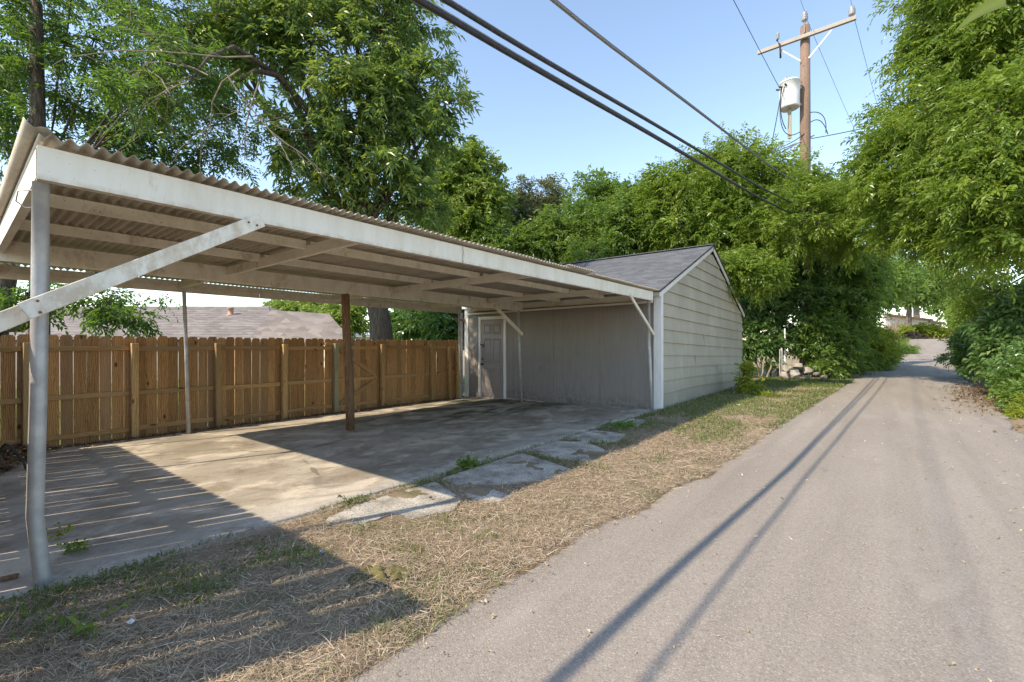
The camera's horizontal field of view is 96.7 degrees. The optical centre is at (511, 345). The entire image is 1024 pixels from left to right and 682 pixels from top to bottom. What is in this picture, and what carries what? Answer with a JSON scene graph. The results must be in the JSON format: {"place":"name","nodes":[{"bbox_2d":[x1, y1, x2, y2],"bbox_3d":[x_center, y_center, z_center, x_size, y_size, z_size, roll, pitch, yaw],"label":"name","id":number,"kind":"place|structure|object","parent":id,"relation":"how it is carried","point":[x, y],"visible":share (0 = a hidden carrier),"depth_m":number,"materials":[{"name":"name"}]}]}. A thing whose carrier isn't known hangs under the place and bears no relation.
{"place":"outdoors","nodes":[
{"label":"outdoors","id":0,"kind":"place"},
{"bbox_2d":[0,374,464,446],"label":"lawn","id":1,"kind":"structure","parent":0,"point":[178,401],"depth_m":11.55,"materials":[{"name":"green plant"}]},
{"bbox_2d":[0,0,285,334],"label":"ash tree","id":2,"kind":"object","parent":1,"relation":"on","point":[19,70],"visible":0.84,"depth_m":9.50,"materials":[{"name":"green plant"}]},
{"bbox_2d":[0,339,1023,681],"bbox_3d":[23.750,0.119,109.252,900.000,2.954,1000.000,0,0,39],"label":"ground","id":3,"kind":"structure","parent":0,"point":[396,527],"depth_m":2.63,"materials":[{"name":"plant"}]},
{"bbox_2d":[20,593,134,638],"bbox_3d":[-1.912,1.208,2.049,0.437,0.166,0.390,0,0,39],"label":"weed","id":4,"kind":"object","parent":3,"relation":"on","point":[89,625],"visible":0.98,"depth_m":2.00,"materials":[{"name":"green plant"}]},
{"bbox_2d":[0,271,182,344],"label":"leaning tree","id":5,"kind":"object","parent":3,"relation":"on","point":[105,313],"visible":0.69,"depth_m":8.29,"materials":[{"name":"green plant"}]},
{"bbox_2d":[0,263,19,336],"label":"leaning tree","id":6,"kind":"object","parent":5,"relation":"attached to","point":[8,283],"depth_m":8.85,"materials":[{"name":"green plant"}]},
{"bbox_2d":[9,306,360,381],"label":"neighbour house","id":7,"kind":"structure","parent":3,"relation":"on","point":[243,322],"depth_m":20.96,"materials":[{"name":"beige"}]},
{"bbox_2d":[0,334,458,447],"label":"wooden fence","id":8,"kind":"object","parent":3,"relation":"on","point":[414,371],"visible":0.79,"depth_m":7.73,"materials":[{"name":"brown wood"}]},
{"bbox_2d":[337,339,381,411],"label":"fence gate","id":9,"kind":"structure","parent":8,"relation":"attached to","point":[366,363],"depth_m":10.32,"materials":[{"name":"brown wood"}]},
{"bbox_2d":[48,397,454,449],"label":"fence litter","id":10,"kind":"object","parent":3,"relation":"on","point":[156,435],"visible":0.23,"depth_m":7.79,"materials":[{"name":"brown plant"}]},
{"bbox_2d":[0,424,623,640],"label":"clover","id":11,"kind":"object","parent":3,"relation":"on","point":[103,574],"visible":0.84,"depth_m":2.42,"materials":[{"name":"green plant"}]},
{"bbox_2d":[262,299,369,369],"bbox_3d":[-13.016,-0.872,29.338,11.437,5.242,4.792,0,0,39],"label":"tree","id":12,"kind":"object","parent":3,"relation":"on","point":[359,322],"visible":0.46,"depth_m":26.89,"materials":[{"name":"green plant"}]},
{"bbox_2d":[154,0,483,345],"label":"pecan tree","id":13,"kind":"object","parent":3,"relation":"on","point":[389,75],"visible":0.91,"depth_m":11.69,"materials":[{"name":"green plant"}]},
{"bbox_2d":[53,0,371,204],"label":"dead branch","id":14,"kind":"object","parent":13,"relation":"hanging from","point":[281,79],"visible":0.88,"depth_m":8.20,"materials":[{"name":"brown wood"}]},
{"bbox_2d":[0,397,655,604],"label":"concrete slab","id":15,"kind":"structure","parent":3,"relation":"on","point":[119,503],"depth_m":4.78,"materials":[{"name":"grey concrete"}]},
{"bbox_2d":[0,573,18,581],"bbox_3d":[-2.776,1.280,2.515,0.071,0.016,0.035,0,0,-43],"label":"plank","id":16,"kind":"object","parent":15,"relation":"on","point":[8,577],"visible":1,"depth_m":2.50,"materials":[{"name":"wood"}]},
{"bbox_2d":[0,443,26,472],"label":"hose","id":17,"kind":"object","parent":15,"relation":"on","point":[12,448],"visible":0.86,"depth_m":4.56,"materials":[{"name":"black rubber"}]},
{"bbox_2d":[0,444,49,474],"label":"leaf pile","id":18,"kind":"object","parent":15,"relation":"on","point":[9,459],"visible":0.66,"depth_m":5.34,"materials":[{"name":"brown plant"}]},
{"bbox_2d":[46,522,74,540],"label":"weed","id":19,"kind":"object","parent":15,"relation":"on","point":[58,533],"visible":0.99,"depth_m":3.08,"materials":[{"name":"green plant"}]},
{"bbox_2d":[56,538,92,554],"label":"weed","id":20,"kind":"object","parent":15,"relation":"on","point":[74,544],"visible":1,"depth_m":2.85,"materials":[{"name":"green plant"}]},
{"bbox_2d":[0,117,658,586],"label":"carport","id":21,"kind":"object","parent":15,"relation":"on","point":[118,219],"visible":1,"depth_m":4.28,"materials":[{"name":"beige metal"}]},
{"bbox_2d":[37,418,630,592],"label":"joint weeds","id":22,"kind":"object","parent":15,"relation":"on","point":[240,532],"visible":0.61,"depth_m":3.04,"materials":[{"name":"green plant"}]},
{"bbox_2d":[337,493,371,507],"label":"weed","id":23,"kind":"object","parent":3,"relation":"on","point":[344,498],"visible":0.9,"depth_m":3.68,"materials":[{"name":"green plant"}]},
{"bbox_2d":[354,329,369,339],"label":"house","id":24,"kind":"structure","parent":3,"relation":"on","point":[367,336],"depth_m":32.41,"materials":[{"name":"white paint"}]},
{"bbox_2d":[347,564,413,584],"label":"small weed","id":25,"kind":"object","parent":3,"relation":"on","point":[382,575],"visible":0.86,"depth_m":2.51,"materials":[{"name":"beige plant"}]},
{"bbox_2d":[325,482,460,525],"bbox_3d":[-0.835,1.338,3.620,0.720,0.124,1.167,0,0,39],"label":"concrete pad","id":26,"kind":"object","parent":3,"relation":"on","point":[442,499],"visible":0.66,"depth_m":3.60,"materials":[{"name":"grey concrete"}]},
{"bbox_2d":[369,302,464,350],"bbox_3d":[-3.067,-0.312,17.004,5.986,3.900,3.657,0,0,39],"label":"tree","id":27,"kind":"object","parent":3,"relation":"on","point":[415,325],"visible":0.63,"depth_m":15.71,"materials":[{"name":"green plant"}]},
{"bbox_2d":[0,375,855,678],"bbox_3d":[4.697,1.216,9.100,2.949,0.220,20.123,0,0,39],"label":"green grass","id":28,"kind":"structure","parent":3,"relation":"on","point":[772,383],"depth_m":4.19,"materials":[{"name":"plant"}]},
{"bbox_2d":[401,125,520,242],"bbox_3d":[-2.191,-4.469,21.160,4.931,12.169,4.812,0,0,39],"label":"tree","id":29,"kind":"object","parent":3,"relation":"on","point":[477,193],"visible":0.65,"depth_m":20.07,"materials":[{"name":"green leaf"},{"name":"grey bark"}]},
{"bbox_2d":[455,452,492,470],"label":"weed","id":30,"kind":"object","parent":3,"relation":"on","point":[463,463],"visible":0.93,"depth_m":4.83,"materials":[{"name":"green plant"}]},
{"bbox_2d":[466,489,508,503],"bbox_3d":[-0.220,1.338,3.892,0.320,0.124,0.430,0,0,-39],"label":"concrete pad","id":31,"kind":"object","parent":3,"relation":"on","point":[493,494],"visible":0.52,"depth_m":3.84,"materials":[{"name":"grey concrete"}]},
{"bbox_2d":[442,453,570,484],"bbox_3d":[0.016,1.338,4.611,0.865,0.124,1.351,0,0,39],"label":"concrete pad","id":32,"kind":"object","parent":3,"relation":"on","point":[498,472],"visible":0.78,"depth_m":4.57,"materials":[{"name":"grey concrete"}]},
{"bbox_2d":[504,172,583,231],"bbox_3d":[1.315,-3.730,23.782,4.859,10.619,5.105,0,0,39],"label":"tree","id":33,"kind":"object","parent":3,"relation":"on","point":[529,203],"visible":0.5,"depth_m":23.25,"materials":[{"name":"green plant"}]},
{"bbox_2d":[461,163,630,263],"bbox_3d":[1.792,-3.387,19.745,8.334,9.929,4.929,0,0,-8],"label":"tree","id":34,"kind":"object","parent":3,"relation":"on","point":[541,236],"visible":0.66,"depth_m":19.35,"materials":[{"name":"green plant"}]},
{"bbox_2d":[526,441,604,461],"bbox_3d":[0.778,1.338,5.553,0.978,0.124,0.995,0,0,39],"label":"concrete pad","id":35,"kind":"object","parent":3,"relation":"on","point":[565,449],"visible":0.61,"depth_m":5.58,"materials":[{"name":"grey concrete"}]},
{"bbox_2d":[568,430,626,442],"bbox_3d":[1.226,1.338,6.363,0.684,0.124,0.893,0,0,39],"label":"concrete pad","id":36,"kind":"object","parent":3,"relation":"on","point":[591,435],"visible":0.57,"depth_m":6.38,"materials":[{"name":"grey concrete"}]},
{"bbox_2d":[452,244,744,409],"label":"garage shed","id":37,"kind":"structure","parent":3,"relation":"on","point":[593,355],"depth_m":10.84,"materials":[{"name":"plywood"},{"name":"grey shingle"},{"name":"painted siding"}]},
{"bbox_2d":[480,319,502,397],"bbox_3d":[-0.542,0.337,11.998,0.806,2.045,0.103,0,0,39],"label":"door","id":38,"kind":"structure","parent":37,"relation":"in","point":[491,344],"depth_m":12.00,"materials":[{"name":"paint"}]},
{"bbox_2d":[602,419,642,427],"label":"weed","id":39,"kind":"object","parent":3,"relation":"on","point":[629,423],"visible":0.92,"depth_m":7.10,"materials":[{"name":"green plant"}]},
{"bbox_2d":[556,176,697,263],"bbox_3d":[5.019,-2.986,18.677,6.500,9.089,4.147,0,0,4],"label":"tree","id":40,"kind":"object","parent":3,"relation":"on","point":[623,228],"visible":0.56,"depth_m":17.72,"materials":[{"name":"green plant"}]},
{"bbox_2d":[607,418,647,428],"bbox_3d":[1.940,1.338,7.419,0.463,0.124,1.097,0,0,39],"label":"concrete pad","id":41,"kind":"object","parent":3,"relation":"on","point":[638,421],"visible":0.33,"depth_m":7.63,"materials":[{"name":"grey concrete"}]},
{"bbox_2d":[619,121,825,270],"bbox_3d":[8.148,-3.561,17.222,7.836,10.098,4.548,0,0,-3],"label":"tree","id":42,"kind":"object","parent":3,"relation":"on","point":[712,206],"visible":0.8,"depth_m":16.71,"materials":[{"name":"green plant"}]},
{"bbox_2d":[730,360,766,394],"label":"shrub","id":43,"kind":"object","parent":3,"relation":"on","point":[748,369],"visible":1,"depth_m":11.85,"materials":[{"name":"green plant"}]},
{"bbox_2d":[716,242,798,311],"bbox_3d":[7.040,-2.022,13.506,2.152,2.025,3.160,0,0,84],"label":"shrub","id":44,"kind":"object","parent":3,"relation":"on","point":[747,271],"visible":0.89,"depth_m":13.25,"materials":[{"name":"green plant"}]},
{"bbox_2d":[761,356,765,376],"bbox_3d":[9.469,0.793,17.149,0.080,0.751,0.462,0,0,40],"label":"stick","id":45,"kind":"object","parent":3,"relation":"on","point":[763,366],"visible":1,"depth_m":17.12,"materials":[{"name":"beige wood"}]},
{"bbox_2d":[752,389,779,395],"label":"weed","id":46,"kind":"object","parent":3,"relation":"on","point":[768,392],"visible":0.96,"depth_m":11.35,"materials":[{"name":"green plant"}]},
{"bbox_2d":[766,364,772,377],"bbox_3d":[9.693,0.974,17.151,0.524,0.505,0.082,0,0,-41],"label":"stick","id":47,"kind":"object","parent":3,"relation":"on","point":[769,370],"visible":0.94,"depth_m":17.13,"materials":[{"name":"beige wood"}]},
{"bbox_2d":[735,262,828,376],"bbox_3d":[10.561,-1.442,18.517,4.082,5.664,3.059,0,0,1],"label":"shrub","id":48,"kind":"object","parent":3,"relation":"on","point":[762,343],"visible":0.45,"depth_m":17.82,"materials":[{"name":"green plant"}]},
{"bbox_2d":[781,348,782,371],"bbox_3d":[10.127,0.606,17.095,0.068,1.021,0.067,0,0,39],"label":"pipe","id":49,"kind":"object","parent":3,"relation":"on","point":[781,358],"visible":0.63,"depth_m":17.07,"materials":[{"name":"white plastic"}]},
{"bbox_2d":[780,371,788,379],"bbox_3d":[9.950,1.098,16.624,0.306,0.281,0.561,0,-14,30],"label":"rock","id":50,"kind":"object","parent":3,"relation":"on","point":[783,375],"visible":0.81,"depth_m":16.57,"materials":[{"name":"stone"}]},
{"bbox_2d":[782,364,791,372],"bbox_3d":[10.198,0.896,16.805,0.488,0.332,0.347,4,7,25],"label":"rock","id":51,"kind":"object","parent":50,"relation":"on","point":[785,368],"visible":0.91,"depth_m":16.76,"materials":[{"name":"stone"}]},
{"bbox_2d":[784,328,785,364],"bbox_3d":[10.520,0.244,17.554,0.057,1.804,0.056,0,0,39],"label":"pipe","id":52,"kind":"object","parent":3,"relation":"on","point":[784,347],"visible":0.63,"depth_m":17.53,"materials":[{"name":"white metal"}]},
{"bbox_2d":[788,368,799,378],"bbox_3d":[10.246,1.010,16.552,0.404,0.410,0.707,0,-12,35],"label":"rock","id":53,"kind":"object","parent":3,"relation":"on","point":[794,374],"visible":0.92,"depth_m":16.50,"materials":[{"name":"stone"}]},
{"bbox_2d":[758,5,855,375],"bbox_3d":[11.781,-5.961,18.348,3.310,15.122,0.843,0,0,29],"label":"utility pole","id":54,"kind":"object","parent":3,"relation":"on","point":[805,35],"visible":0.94,"depth_m":18.37,"materials":[{"name":"brown wood"}]},
{"bbox_2d":[411,0,792,213],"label":"telecom cable","id":55,"kind":"object","parent":54,"relation":"attached to","point":[432,7],"visible":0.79,"depth_m":3.57,"materials":[{"name":"black rubber"}]},
{"bbox_2d":[440,0,792,202],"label":"telecom cable","id":56,"kind":"object","parent":54,"relation":"attached to","point":[456,6],"visible":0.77,"depth_m":3.79,"materials":[{"name":"black rubber"}]},
{"bbox_2d":[550,0,795,181],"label":"service cable","id":57,"kind":"object","parent":54,"relation":"attached to","point":[567,11],"visible":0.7,"depth_m":5.04,"materials":[{"name":"black rubber"}]},
{"bbox_2d":[776,76,801,138],"bbox_3d":[11.240,-9.665,18.488,0.875,2.481,0.860,0,0,39],"label":"transformer","id":58,"kind":"object","parent":54,"relation":"attached to","point":[791,98],"visible":0.94,"depth_m":18.26,"materials":[{"name":"metal"}]},
{"bbox_2d":[733,0,778,86],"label":"power line","id":59,"kind":"object","parent":58,"relation":"attached to","point":[754,40],"visible":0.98,"depth_m":15.52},
{"bbox_2d":[771,86,782,143],"bbox_3d":[10.676,-9.143,18.467,0.141,2.542,0.537,0,0,-32],"label":"jumper wire","id":60,"kind":"object","parent":58,"relation":"attached to","point":[777,113],"visible":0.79,"depth_m":18.33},
{"bbox_2d":[780,86,785,128],"bbox_3d":[10.984,-9.620,18.367,0.597,1.596,0.111,0,0,-40],"label":"jumper wire","id":61,"kind":"object","parent":58,"relation":"attached to","point":[780,108],"visible":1,"depth_m":18.24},
{"bbox_2d":[779,89,799,134],"bbox_3d":[11.262,-9.462,18.451,0.789,1.902,0.088,0,0,5],"label":"jumper wire","id":62,"kind":"object","parent":58,"relation":"attached to","point":[780,119],"visible":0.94,"depth_m":18.48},
{"bbox_2d":[807,20,856,133],"bbox_3d":[28.687,-13.997,35.896,0.015,1.422,48.294,0,0,44],"label":"power line","id":63,"kind":"object","parent":54,"relation":"attached to","point":[831,77],"visible":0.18,"depth_m":22.51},
{"bbox_2d":[811,126,872,138],"bbox_3d":[15.710,-9.028,16.816,7.904,1.373,0.031,0,0,23],"label":"power line","id":64,"kind":"object","parent":54,"relation":"attached to","point":[837,133],"visible":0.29,"depth_m":18.03,"materials":[{"name":"black rubber"}]},
{"bbox_2d":[855,22,876,102],"bbox_3d":[29.670,-13.479,35.017,0.015,1.458,48.394,0,0,43],"label":"power line","id":65,"kind":"object","parent":54,"relation":"attached to","point":[865,60],"visible":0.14,"depth_m":20.44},
{"bbox_2d":[801,367,812,374],"bbox_3d":[10.877,0.958,16.855,0.445,0.372,0.373,-8,-11,28],"label":"rock","id":66,"kind":"object","parent":3,"relation":"on","point":[806,370],"visible":1,"depth_m":16.69,"materials":[{"name":"stone"}]},
{"bbox_2d":[793,363,802,368],"bbox_3d":[10.602,0.735,16.905,0.345,0.317,0.537,5,-11,33],"label":"rock","id":67,"kind":"object","parent":66,"relation":"on","point":[797,365],"visible":0.99,"depth_m":16.71,"materials":[{"name":"stone"}]},
{"bbox_2d":[740,146,898,371],"bbox_3d":[12.069,-2.676,16.967,5.573,8.035,9.171,0,0,39],"label":"tree","id":68,"kind":"object","parent":3,"relation":"on","point":[828,233],"visible":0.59,"depth_m":15.23,"materials":[{"name":"green plant"}]},
{"bbox_2d":[764,224,885,376],"bbox_3d":[12.577,-2.095,18.972,6.205,6.791,3.590,0,0,-9],"label":"shrub","id":69,"kind":"object","parent":3,"relation":"on","point":[806,290],"visible":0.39,"depth_m":17.84,"materials":[{"name":"green plant"}]},
{"bbox_2d":[787,282,882,379],"bbox_3d":[12.792,-0.415,18.162,2.944,4.320,4.471,0,0,62],"label":"shrub","id":70,"kind":"object","parent":3,"relation":"on","point":[834,342],"visible":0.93,"depth_m":17.28,"materials":[{"name":"green plant"}]},
{"bbox_2d":[828,245,901,373],"bbox_3d":[14.408,-1.623,19.037,3.653,5.803,3.895,0,0,11],"label":"shrub","id":71,"kind":"object","parent":3,"relation":"on","point":[871,276],"visible":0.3,"depth_m":18.26,"materials":[{"name":"green plant"}]},
{"bbox_2d":[791,337,975,376],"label":"verge weeds","id":72,"kind":"object","parent":3,"relation":"on","point":[905,340],"visible":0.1,"depth_m":20.64,"materials":[{"name":"green plant"}]},
{"bbox_2d":[866,321,906,370],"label":"shrub","id":73,"kind":"object","parent":3,"relation":"on","point":[886,342],"visible":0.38,"depth_m":20.57,"materials":[{"name":"green plant"}]},
{"bbox_2d":[850,338,923,373],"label":"shrub","id":74,"kind":"object","parent":3,"relation":"on","point":[892,358],"visible":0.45,"depth_m":20.52,"materials":[{"name":"green plant"}]},
{"bbox_2d":[888,320,898,340],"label":"old fence","id":75,"kind":"object","parent":3,"relation":"on","point":[896,326],"visible":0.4,"depth_m":42.45,"materials":[{"name":"beige wood"}]},
{"bbox_2d":[871,252,928,317],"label":"tree","id":76,"kind":"object","parent":3,"relation":"on","point":[907,280],"visible":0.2,"depth_m":46.48,"materials":[{"name":"green plant"}]},
{"bbox_2d":[883,314,942,330],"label":"white house","id":77,"kind":"structure","parent":3,"relation":"on","point":[901,319],"depth_m":73.86,"materials":[{"name":"paint"}]},
{"bbox_2d":[899,330,948,338],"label":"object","id":78,"kind":"object","parent":3,"relation":"on","point":[913,335],"visible":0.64,"depth_m":50.84,"materials":[{"name":"brown plant"}]},
{"bbox_2d":[825,0,1023,324],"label":"overhanging elm","id":79,"kind":"object","parent":3,"relation":"on","point":[952,182],"visible":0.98,"depth_m":10.50,"materials":[{"name":"green plant"}]},
{"bbox_2d":[953,0,1006,33],"bbox_3d":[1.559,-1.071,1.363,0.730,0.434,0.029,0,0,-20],"label":"leaf","id":80,"kind":"object","parent":79,"relation":"attached to","point":[985,7],"visible":1,"depth_m":1.28,"materials":[{"name":"green plant"}]},
{"bbox_2d":[899,320,951,338],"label":"hedge","id":81,"kind":"object","parent":3,"relation":"on","point":[932,330],"visible":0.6,"depth_m":58.84,"materials":[{"name":"green plant"}]},
{"bbox_2d":[893,261,960,327],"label":"tree","id":82,"kind":"object","parent":3,"relation":"on","point":[927,297],"visible":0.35,"depth_m":57.70,"materials":[{"name":"green plant"}]},
{"bbox_2d":[890,250,978,316],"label":"tree","id":83,"kind":"object","parent":3,"relation":"on","point":[916,313],"visible":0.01,"depth_m":94.48,"materials":[{"name":"green plant"}]},
{"bbox_2d":[933,315,988,380],"bbox_3d":[16.704,0.080,16.038,2.787,2.441,3.625,0,0,39],"label":"shrub","id":84,"kind":"object","parent":3,"relation":"on","point":[959,346],"visible":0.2,"depth_m":16.11,"materials":[{"name":"green plant"}]},
{"bbox_2d":[919,262,1014,327],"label":"tree","id":85,"kind":"object","parent":3,"relation":"on","point":[936,311],"visible":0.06,"depth_m":68.82,"materials":[{"name":"green plant"}]},
{"bbox_2d":[938,287,999,350],"bbox_3d":[25.045,-0.878,24.849,2.468,3.775,15.570,0,0,42],"label":"shrub","id":86,"kind":"object","parent":3,"relation":"on","point":[947,315],"visible":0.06,"depth_m":22.43,"materials":[{"name":"green plant"}]},
{"bbox_2d":[955,280,1023,401],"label":"shrub","id":87,"kind":"object","parent":3,"relation":"on","point":[999,340],"visible":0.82,"depth_m":11.04,"materials":[{"name":"green plant"}]},
{"bbox_2d":[979,354,1023,413],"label":"shrub","id":88,"kind":"object","parent":3,"relation":"on","point":[1008,385],"visible":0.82,"depth_m":9.14,"materials":[{"name":"green plant"}]},
{"bbox_2d":[998,391,1023,419],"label":"shrub","id":89,"kind":"object","parent":3,"relation":"on","point":[1014,412],"visible":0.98,"depth_m":8.20,"materials":[{"name":"green plant"}]},
{"bbox_2d":[0,0,1023,339],"label":"sky","id":90,"kind":"structure","parent":0,"point":[705,51],"materials":[{"name":"blue"}]},
{"bbox_2d":[344,339,1023,681],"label":"alley road","id":91,"kind":"structure","parent":0,"point":[629,588],"depth_m":2.54,"materials":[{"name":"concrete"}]},
{"bbox_2d":[382,391,1023,681],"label":"road chips","id":92,"kind":"object","parent":91,"relation":"on","point":[431,628],"visible":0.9,"depth_m":3.10,"materials":[{"name":"stone"}]},
{"bbox_2d":[930,378,1023,431],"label":"verge litter","id":93,"kind":"object","parent":91,"relation":"on","point":[977,391],"visible":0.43,"depth_m":11.48,"materials":[{"name":"brown plant"}]}
]}

